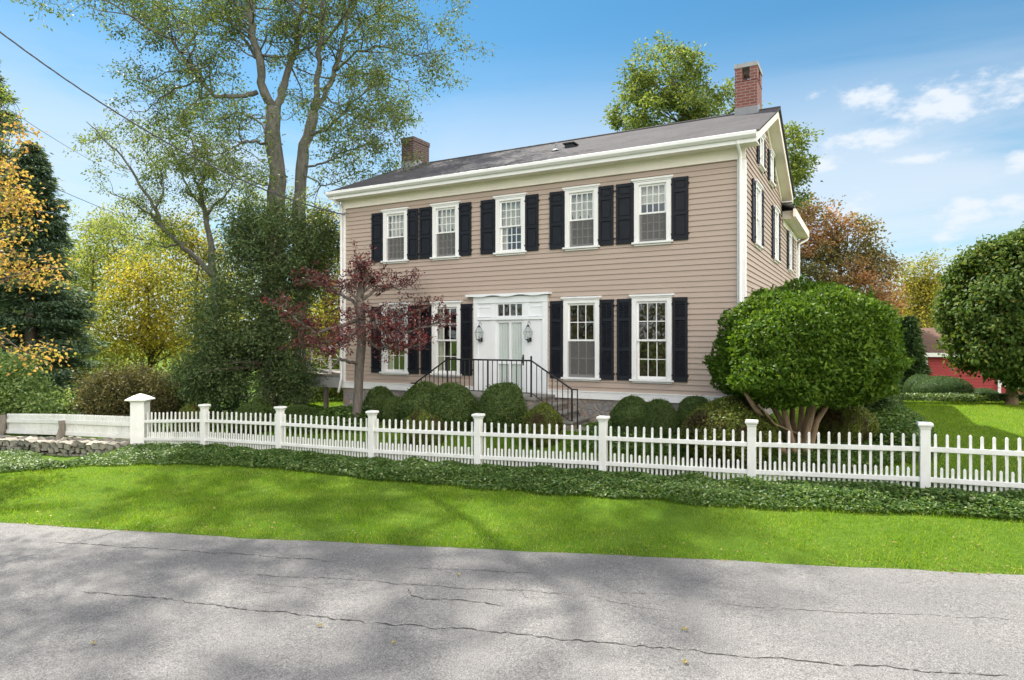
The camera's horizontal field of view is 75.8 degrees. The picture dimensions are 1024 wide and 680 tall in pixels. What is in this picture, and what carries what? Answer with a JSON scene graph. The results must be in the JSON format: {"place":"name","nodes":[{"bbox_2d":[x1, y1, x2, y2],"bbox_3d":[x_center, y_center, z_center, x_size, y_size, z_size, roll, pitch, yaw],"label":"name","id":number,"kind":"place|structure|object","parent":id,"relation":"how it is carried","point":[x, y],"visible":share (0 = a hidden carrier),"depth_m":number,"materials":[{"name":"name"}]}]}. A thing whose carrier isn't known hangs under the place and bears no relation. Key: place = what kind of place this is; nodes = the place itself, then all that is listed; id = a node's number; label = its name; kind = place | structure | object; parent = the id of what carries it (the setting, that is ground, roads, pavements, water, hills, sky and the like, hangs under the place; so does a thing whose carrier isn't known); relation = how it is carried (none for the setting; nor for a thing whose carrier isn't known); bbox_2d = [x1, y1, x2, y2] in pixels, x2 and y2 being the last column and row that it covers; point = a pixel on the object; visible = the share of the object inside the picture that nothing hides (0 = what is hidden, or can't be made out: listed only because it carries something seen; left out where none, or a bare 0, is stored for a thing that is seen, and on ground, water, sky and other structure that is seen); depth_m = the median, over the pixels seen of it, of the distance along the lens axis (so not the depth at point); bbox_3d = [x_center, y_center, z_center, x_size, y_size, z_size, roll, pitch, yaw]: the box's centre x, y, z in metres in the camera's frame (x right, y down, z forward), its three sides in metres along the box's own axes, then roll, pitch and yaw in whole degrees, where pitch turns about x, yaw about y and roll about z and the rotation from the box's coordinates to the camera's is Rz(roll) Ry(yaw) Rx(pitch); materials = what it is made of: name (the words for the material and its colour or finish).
{"place":"outdoors","nodes":[
{"label":"outdoors","id":0,"kind":"place"},
{"bbox_2d":[0,103,127,177],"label":"overhead cable","id":1,"kind":"object","parent":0,"point":[55,139],"visible":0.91,"depth_m":24.39,"materials":[{"name":"black rubber"}]},
{"bbox_2d":[3,165,224,253],"bbox_3d":[-16.150,-5.177,31.500,0.019,0.480,27.051,0,0,-3],"label":"overhead cable","id":2,"kind":"object","parent":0,"point":[84,200],"visible":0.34,"depth_m":23.83,"materials":[{"name":"black rubber"}]},
{"bbox_2d":[0,523,1023,679],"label":"road","id":3,"kind":"structure","parent":0,"point":[55,619],"depth_m":6.45,"materials":[{"name":"grey asphalt"}]},
{"bbox_2d":[58,542,322,560],"bbox_3d":[-4.232,2.743,8.562,4.363,0.051,0.082,0,0,13],"label":"road crack","id":4,"kind":"object","parent":3,"relation":"on","point":[188,550],"visible":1,"depth_m":8.62,"materials":[{"name":"grey asphalt"}]},
{"bbox_2d":[246,574,560,593],"bbox_3d":[-1.246,2.707,7.315,4.025,0.047,0.093,0,0,11],"label":"road crack","id":5,"kind":"object","parent":3,"relation":"on","point":[392,583],"visible":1,"depth_m":7.31,"materials":[{"name":"grey asphalt"}]},
{"bbox_2d":[403,585,499,605],"bbox_3d":[-0.685,2.700,6.874,1.368,0.014,0.224,0,0,28],"label":"road crack","id":6,"kind":"object","parent":3,"relation":"on","point":[454,599],"visible":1,"depth_m":6.84,"materials":[{"name":"grey asphalt"}]},
{"bbox_2d":[84,591,1017,676],"bbox_3d":[-0.366,2.696,6.124,9.019,0.105,0.156,0,0,13],"label":"road crack","id":7,"kind":"object","parent":3,"relation":"on","point":[582,640],"visible":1,"depth_m":5.83,"materials":[{"name":"grey asphalt"}]},
{"bbox_2d":[720,603,1002,618],"bbox_3d":[3.433,2.651,6.407,2.857,0.034,0.076,0,0,9],"label":"road crack","id":8,"kind":"object","parent":3,"relation":"on","point":[864,612],"visible":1,"depth_m":6.37,"materials":[{"name":"grey asphalt"}]},
{"bbox_2d":[0,342,1023,574],"bbox_3d":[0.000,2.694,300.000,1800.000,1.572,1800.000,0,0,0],"label":"ground","id":9,"kind":"structure","parent":0,"point":[657,514],"depth_m":9.66,"materials":[{"name":"green plant"}]},
{"bbox_2d":[0,78,27,171],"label":"young tree","id":10,"kind":"object","parent":9,"relation":"on","point":[11,100],"visible":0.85,"depth_m":20.67,"materials":[{"name":"yellow plant"}]},
{"bbox_2d":[0,113,78,375],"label":"maple tree","id":11,"kind":"object","parent":9,"relation":"on","point":[28,272],"visible":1,"depth_m":15.46,"materials":[{"name":"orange plant"}]},
{"bbox_2d":[0,60,78,384],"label":"conifer tree","id":12,"kind":"object","parent":9,"relation":"on","point":[2,80],"visible":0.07,"depth_m":28.36,"materials":[{"name":"green plant"}]},
{"bbox_2d":[0,345,85,417],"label":"leafy shrub","id":13,"kind":"object","parent":9,"relation":"on","point":[30,402],"visible":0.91,"depth_m":20.09,"materials":[{"name":"green plant"}]},
{"bbox_2d":[0,140,115,411],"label":"conifer tree","id":14,"kind":"object","parent":9,"relation":"on","point":[60,317],"visible":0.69,"depth_m":24.80,"materials":[{"name":"green plant"}]},
{"bbox_2d":[7,233,111,371],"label":"woodland tree","id":15,"kind":"object","parent":9,"relation":"on","point":[81,258],"visible":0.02,"depth_m":38.17,"materials":[{"name":"yellow plant"}]},
{"bbox_2d":[0,414,129,439],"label":"fence","id":16,"kind":"object","parent":9,"relation":"on","point":[59,426],"visible":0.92,"depth_m":17.44,"materials":[{"name":"paint"}]},
{"bbox_2d":[0,435,129,456],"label":"stone wall","id":17,"kind":"structure","parent":9,"relation":"on","point":[68,446],"depth_m":17.05,"materials":[{"name":"grey stone"}]},
{"bbox_2d":[37,202,153,383],"bbox_3d":[-21.086,-2.021,33.419,6.837,10.412,5.133,0,0,43],"label":"woodland tree","id":18,"kind":"object","parent":9,"relation":"on","point":[87,274],"visible":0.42,"depth_m":33.66,"materials":[{"name":"green plant"}]},
{"bbox_2d":[64,358,192,418],"bbox_3d":[-12.142,1.741,21.187,3.894,2.332,3.802,0,0,-21],"label":"bronze shrub","id":19,"kind":"object","parent":9,"relation":"on","point":[114,384],"visible":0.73,"depth_m":20.38,"materials":[{"name":"brown plant"}]},
{"bbox_2d":[59,202,226,385],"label":"woodland tree","id":20,"kind":"object","parent":9,"relation":"on","point":[83,225],"visible":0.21,"depth_m":43.60,"materials":[{"name":"green plant"}]},
{"bbox_2d":[84,231,208,372],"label":"woodland tree","id":21,"kind":"object","parent":9,"relation":"on","point":[144,341],"visible":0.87,"depth_m":29.29,"materials":[{"name":"yellow plant"}]},
{"bbox_2d":[62,81,268,407],"bbox_3d":[-11.886,-2.590,23.594,6.745,11.769,5.549,0,0,-16],"label":"slender tree","id":22,"kind":"object","parent":9,"relation":"on","point":[200,199],"visible":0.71,"depth_m":22.76,"materials":[{"name":"green plant"}]},
{"bbox_2d":[19,230,339,377],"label":"woods","id":23,"kind":"object","parent":9,"relation":"on","point":[127,364],"visible":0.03,"depth_m":56.66,"materials":[{"name":"green plant"}]},
{"bbox_2d":[172,404,199,434],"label":"boxwood shrub","id":24,"kind":"object","parent":9,"relation":"on","point":[190,408],"visible":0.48,"depth_m":17.72,"materials":[{"name":"green plant"}]},
{"bbox_2d":[6,404,373,435],"bbox_3d":[-9.407,2.263,19.631,14.052,1.320,3.653,0,0,21],"label":"groundcover","id":25,"kind":"object","parent":9,"relation":"on","point":[341,412],"visible":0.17,"depth_m":17.06,"materials":[{"name":"green plant"}]},
{"bbox_2d":[136,204,246,355],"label":"woodland tree","id":26,"kind":"object","parent":9,"relation":"on","point":[192,243],"visible":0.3,"depth_m":32.44,"materials":[{"name":"green plant"}]},
{"bbox_2d":[159,351,310,412],"bbox_3d":[-9.052,1.448,21.524,5.007,2.202,3.453,0,0,-16],"label":"understory shrub","id":27,"kind":"object","parent":9,"relation":"on","point":[228,404],"visible":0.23,"depth_m":21.08,"materials":[{"name":"green plant"}]},
{"bbox_2d":[159,185,339,414],"bbox_3d":[-7.210,-1.046,19.587,5.817,7.127,4.010,0,0,-24],"label":"yew tree","id":28,"kind":"object","parent":9,"relation":"on","point":[249,355],"visible":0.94,"depth_m":18.89,"materials":[{"name":"green plant"}]},
{"bbox_2d":[228,404,273,434],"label":"boxwood shrub","id":29,"kind":"object","parent":9,"relation":"on","point":[252,409],"visible":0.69,"depth_m":16.71,"materials":[{"name":"green plant"}]},
{"bbox_2d":[10,0,498,405],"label":"tall tree","id":30,"kind":"object","parent":9,"relation":"on","point":[161,13],"visible":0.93,"depth_m":21.85,"materials":[{"name":"green plant"}]},
{"bbox_2d":[244,396,275,416],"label":"boxwood shrub","id":31,"kind":"object","parent":9,"relation":"on","point":[258,401],"visible":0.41,"depth_m":18.00,"materials":[{"name":"green plant"}]},
{"bbox_2d":[188,171,336,376],"bbox_3d":[-13.563,-3.280,36.460,8.146,12.645,5.149,0,0,-24],"label":"woodland tree","id":32,"kind":"object","parent":9,"relation":"on","point":[262,217],"visible":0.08,"depth_m":35.82,"materials":[{"name":"green plant"}]},
{"bbox_2d":[284,404,319,422],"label":"boxwood shrub","id":33,"kind":"object","parent":9,"relation":"on","point":[298,410],"visible":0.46,"depth_m":17.29,"materials":[{"name":"green plant"}]},
{"bbox_2d":[289,199,339,388],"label":"woodland tree","id":34,"kind":"object","parent":9,"relation":"on","point":[325,308],"visible":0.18,"depth_m":29.48,"materials":[{"name":"yellow plant"}]},
{"bbox_2d":[291,345,339,406],"bbox_3d":[-5.167,1.380,21.157,2.480,2.440,2.850,0,0,29],"label":"side porch","id":35,"kind":"object","parent":9,"relation":"on","point":[333,375],"visible":0.22,"depth_m":19.89,"materials":[{"name":"white wood"}]},
{"bbox_2d":[290,341,342,401],"bbox_3d":[-7.235,1.323,25.062,3.988,2.763,3.267,0,0,0],"label":"understory shrub","id":36,"kind":"object","parent":9,"relation":"on","point":[333,392],"visible":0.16,"depth_m":24.55,"materials":[{"name":"green plant"}]},
{"bbox_2d":[260,239,457,426],"bbox_3d":[-3.732,-0.011,16.171,5.098,4.910,3.735,0,0,0],"label":"plum tree","id":37,"kind":"object","parent":9,"relation":"on","point":[365,278],"visible":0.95,"depth_m":15.97,"materials":[{"name":"red plant"}]},
{"bbox_2d":[362,385,393,420],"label":"boxwood shrub","id":38,"kind":"object","parent":9,"relation":"on","point":[377,396],"visible":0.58,"depth_m":16.69,"materials":[{"name":"green plant"}]},
{"bbox_2d":[382,395,401,428],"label":"boxwood shrub","id":39,"kind":"object","parent":9,"relation":"on","point":[390,409],"visible":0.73,"depth_m":15.70,"materials":[{"name":"green plant"}]},
{"bbox_2d":[396,379,438,426],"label":"boxwood shrub","id":40,"kind":"object","parent":9,"relation":"on","point":[414,397],"visible":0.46,"depth_m":15.33,"materials":[{"name":"green plant"}]},
{"bbox_2d":[403,409,444,445],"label":"boxwood shrub","id":41,"kind":"object","parent":9,"relation":"on","point":[421,415],"visible":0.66,"depth_m":14.03,"materials":[{"name":"green plant"}]},
{"bbox_2d":[428,381,478,430],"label":"boxwood shrub","id":42,"kind":"object","parent":9,"relation":"on","point":[455,403],"visible":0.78,"depth_m":14.86,"materials":[{"name":"green plant"}]},
{"bbox_2d":[473,380,527,432],"bbox_3d":[-0.235,1.572,14.704,1.276,1.335,1.205,0,0,0],"label":"boxwood shrub","id":43,"kind":"object","parent":9,"relation":"on","point":[503,403],"visible":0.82,"depth_m":14.33,"materials":[{"name":"green plant"}]},
{"bbox_2d":[0,442,1023,519],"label":"groundcover","id":44,"kind":"object","parent":9,"relation":"on","point":[1009,500],"visible":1,"depth_m":10.96,"materials":[{"name":"green plant"}]},
{"bbox_2d":[470,391,590,431],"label":"stone steps","id":45,"kind":"structure","parent":9,"relation":"on","point":[533,400],"depth_m":14.95,"materials":[{"name":"grey stone"}]},
{"bbox_2d":[411,356,577,428],"bbox_3d":[-0.549,1.215,15.393,4.520,1.730,0.062,0,0,29],"label":"iron railing","id":46,"kind":"object","parent":45,"relation":"on","point":[497,360],"visible":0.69,"depth_m":15.09,"materials":[{"name":"black metal"}]},
{"bbox_2d":[520,402,566,446],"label":"boxwood shrub","id":47,"kind":"object","parent":9,"relation":"on","point":[545,414],"visible":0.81,"depth_m":13.32,"materials":[{"name":"green plant"}]},
{"bbox_2d":[325,60,808,421],"bbox_3d":[2.560,-2.120,20.848,11.689,9.440,11.465,0,0,29],"label":"farmhouse","id":48,"kind":"object","parent":9,"relation":"on","point":[604,274],"visible":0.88,"depth_m":15.89,"materials":[{"name":"paint"}]},
{"bbox_2d":[0,31,342,214],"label":"overhead cable","id":49,"kind":"object","parent":48,"relation":"attached to","point":[157,136],"visible":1,"depth_m":15.48,"materials":[{"name":"black rubber"}]},
{"bbox_2d":[379,302,409,374],"bbox_3d":[-3.185,-0.028,18.074,1.010,1.976,0.248,0,0,29],"label":"window","id":50,"kind":"structure","parent":48,"relation":"in","point":[384,369],"depth_m":18.09,"materials":[{"name":"white paint"}]},
{"bbox_2d":[381,207,409,263],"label":"window","id":51,"kind":"structure","parent":48,"relation":"in","point":[398,215],"depth_m":18.11,"materials":[{"name":"white paint"}]},
{"bbox_2d":[430,200,460,260],"bbox_3d":[-1.707,-2.848,17.264,0.940,1.496,0.248,0,0,29],"label":"window","id":52,"kind":"structure","parent":48,"relation":"in","point":[449,211],"depth_m":17.30,"materials":[{"name":"white paint"}]},
{"bbox_2d":[430,301,462,376],"bbox_3d":[-1.694,-0.028,17.257,1.010,1.976,0.248,0,0,29],"label":"window","id":53,"kind":"structure","parent":48,"relation":"in","point":[438,347],"depth_m":17.31,"materials":[{"name":"white paint"}]},
{"bbox_2d":[496,320,523,391],"bbox_3d":[-0.053,0.390,16.269,0.810,1.780,0.103,0,0,29],"label":"front door","id":54,"kind":"structure","parent":48,"relation":"in","point":[509,333],"depth_m":16.28,"materials":[{"name":"paint"}]},
{"bbox_2d":[493,192,527,255],"bbox_3d":[-0.012,-2.848,16.335,0.940,1.496,0.248,0,0,29],"label":"window","id":55,"kind":"structure","parent":48,"relation":"in","point":[513,210],"depth_m":16.38,"materials":[{"name":"white paint"}]},
{"bbox_2d":[562,183,600,250],"bbox_3d":[1.651,-2.848,15.423,0.940,1.496,0.248,0,0,29],"label":"window","id":56,"kind":"structure","parent":48,"relation":"in","point":[582,201],"depth_m":15.45,"materials":[{"name":"white paint"}]},
{"bbox_2d":[561,296,601,381],"bbox_3d":[1.640,-0.028,15.413,1.010,1.976,0.220,0,0,29],"label":"window","id":57,"kind":"structure","parent":48,"relation":"in","point":[579,300],"depth_m":15.40,"materials":[{"name":"white paint"}]},
{"bbox_2d":[629,293,674,383],"bbox_3d":[3.114,-0.028,14.606,1.010,1.976,0.220,0,0,29],"label":"window","id":58,"kind":"structure","parent":48,"relation":"in","point":[666,298],"depth_m":14.59,"materials":[{"name":"white paint"}]},
{"bbox_2d":[631,174,673,245],"bbox_3d":[3.138,-2.848,14.609,0.940,1.496,0.248,0,0,29],"label":"window","id":59,"kind":"structure","parent":48,"relation":"in","point":[650,190],"depth_m":14.62,"materials":[{"name":"white paint"}]},
{"bbox_2d":[754,179,763,250],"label":"window","id":60,"kind":"structure","parent":48,"relation":"in","point":[758,245],"depth_m":15.34,"materials":[{"name":"white paint"}]},
{"bbox_2d":[758,134,765,172],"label":"window","id":61,"kind":"structure","parent":48,"relation":"in","point":[762,169],"depth_m":15.71,"materials":[{"name":"white paint"}]},
{"bbox_2d":[768,148,775,187],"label":"window","id":62,"kind":"structure","parent":48,"relation":"in","point":[771,182],"depth_m":17.28,"materials":[{"name":"white paint"}]},
{"bbox_2d":[773,205,780,263],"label":"window","id":63,"kind":"structure","parent":48,"relation":"in","point":[777,211],"depth_m":18.20,"materials":[{"name":"white paint"}]},
{"bbox_2d":[788,230,793,272],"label":"window","id":64,"kind":"structure","parent":48,"relation":"in","point":[791,234],"depth_m":21.20,"materials":[{"name":"white paint"}]},
{"bbox_2d":[124,394,1023,491],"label":"picket fence","id":65,"kind":"object","parent":9,"relation":"on","point":[140,421],"visible":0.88,"depth_m":11.68,"materials":[{"name":"paint"}]},
{"bbox_2d":[609,394,647,436],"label":"boxwood shrub","id":66,"kind":"object","parent":9,"relation":"on","point":[628,411],"visible":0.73,"depth_m":13.56,"materials":[{"name":"green plant"}]},
{"bbox_2d":[642,398,680,438],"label":"boxwood shrub","id":67,"kind":"object","parent":9,"relation":"on","point":[662,413],"visible":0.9,"depth_m":13.24,"materials":[{"name":"green plant"}]},
{"bbox_2d":[677,395,708,426],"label":"boxwood shrub","id":68,"kind":"object","parent":9,"relation":"on","point":[686,405],"visible":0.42,"depth_m":13.33,"materials":[{"name":"green plant"}]},
{"bbox_2d":[379,445,1023,491],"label":"groundcover","id":69,"kind":"object","parent":9,"relation":"on","point":[846,479],"visible":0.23,"depth_m":11.32,"materials":[{"name":"green plant"}]},
{"bbox_2d":[600,29,825,214],"bbox_3d":[11.107,-6.849,35.732,11.581,19.696,8.546,0,0,-26],"label":"shade tree","id":70,"kind":"object","parent":9,"relation":"on","point":[685,102],"visible":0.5,"depth_m":35.13,"materials":[{"name":"green plant"}]},
{"bbox_2d":[678,395,782,462],"bbox_3d":[3.974,1.665,12.045,1.902,1.319,1.931,0,0,0],"label":"boxwood shrub","id":71,"kind":"object","parent":9,"relation":"on","point":[728,413],"visible":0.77,"depth_m":11.51,"materials":[{"name":"green plant"}]},
{"bbox_2d":[566,419,941,470],"bbox_3d":[4.450,1.978,12.664,6.645,0.469,2.926,0,0,20],"label":"groundcover","id":72,"kind":"object","parent":9,"relation":"on","point":[854,457],"visible":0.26,"depth_m":11.66,"materials":[{"name":"green plant"}]},
{"bbox_2d":[702,273,914,458],"bbox_3d":[5.265,0.516,11.858,3.237,3.460,3.217,0,0,0],"label":"holly tree","id":73,"kind":"object","parent":9,"relation":"on","point":[858,361],"visible":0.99,"depth_m":10.81,"materials":[{"name":"green plant"}]},
{"bbox_2d":[813,405,879,444],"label":"boxwood shrub","id":74,"kind":"object","parent":9,"relation":"on","point":[854,421],"visible":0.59,"depth_m":12.31,"materials":[{"name":"green plant"}]},
{"bbox_2d":[795,192,917,350],"bbox_3d":[14.286,-1.880,28.462,6.750,9.133,5.770,0,0,0],"label":"autumn tree","id":75,"kind":"object","parent":9,"relation":"on","point":[870,259],"visible":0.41,"depth_m":28.34,"materials":[{"name":"orange plant"}]},
{"bbox_2d":[862,376,905,415],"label":"laurel shrub","id":76,"kind":"object","parent":9,"relation":"on","point":[883,403],"visible":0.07,"depth_m":13.43,"materials":[{"name":"green plant"}]},
{"bbox_2d":[891,392,903,404],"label":"boxwood shrub","id":77,"kind":"object","parent":9,"relation":"on","point":[901,401],"visible":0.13,"depth_m":17.31,"materials":[{"name":"green plant"}]},
{"bbox_2d":[867,403,937,445],"bbox_3d":[8.190,1.695,14.732,1.873,0.713,6.350,0,0,22],"label":"shrub","id":78,"kind":"object","parent":9,"relation":"on","point":[897,421],"visible":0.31,"depth_m":12.65,"materials":[{"name":"green plant"}]},
{"bbox_2d":[898,315,932,392],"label":"conifer tree","id":79,"kind":"object","parent":9,"relation":"on","point":[912,339],"visible":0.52,"depth_m":25.13,"materials":[{"name":"green plant"}]},
{"bbox_2d":[903,374,929,392],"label":"boxwood shrub","id":80,"kind":"object","parent":9,"relation":"on","point":[908,384],"visible":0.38,"depth_m":23.11,"materials":[{"name":"green plant"}]},
{"bbox_2d":[888,246,960,327],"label":"yellowing tree","id":81,"kind":"object","parent":9,"relation":"on","point":[920,290],"visible":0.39,"depth_m":43.34,"materials":[{"name":"yellow plant"}]},
{"bbox_2d":[910,375,974,400],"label":"boxwood shrub","id":82,"kind":"object","parent":9,"relation":"on","point":[940,384],"visible":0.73,"depth_m":21.54,"materials":[{"name":"green plant"}]},
{"bbox_2d":[901,392,1023,402],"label":"groundcover","id":83,"kind":"object","parent":9,"relation":"on","point":[972,397],"visible":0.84,"depth_m":20.02,"materials":[{"name":"green plant"}]},
{"bbox_2d":[920,328,1022,393],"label":"red barn","id":84,"kind":"structure","parent":9,"relation":"on","point":[931,336],"depth_m":29.74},
{"bbox_2d":[995,379,1022,393],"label":"barn door","id":85,"kind":"structure","parent":84,"relation":"in","point":[998,388],"depth_m":29.08,"materials":[{"name":"white paint"}]},
{"bbox_2d":[928,221,1023,404],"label":"round tree","id":86,"kind":"object","parent":9,"relation":"on","point":[979,294],"visible":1,"depth_m":19.40,"materials":[{"name":"green plant"}]},
{"bbox_2d":[974,388,999,401],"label":"boxwood shrub","id":87,"kind":"object","parent":9,"relation":"on","point":[984,390],"visible":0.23,"depth_m":21.79,"materials":[{"name":"green plant"}]},
{"bbox_2d":[0,0,1023,339],"label":"sky","id":88,"kind":"structure","parent":0,"point":[919,104],"materials":[{"name":"blue"}]},
{"bbox_2d":[150,399,1023,489],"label":"grass","id":89,"kind":"structure","parent":0,"point":[968,409],"depth_m":14.99,"materials":[{"name":"green plant"}]}
]}

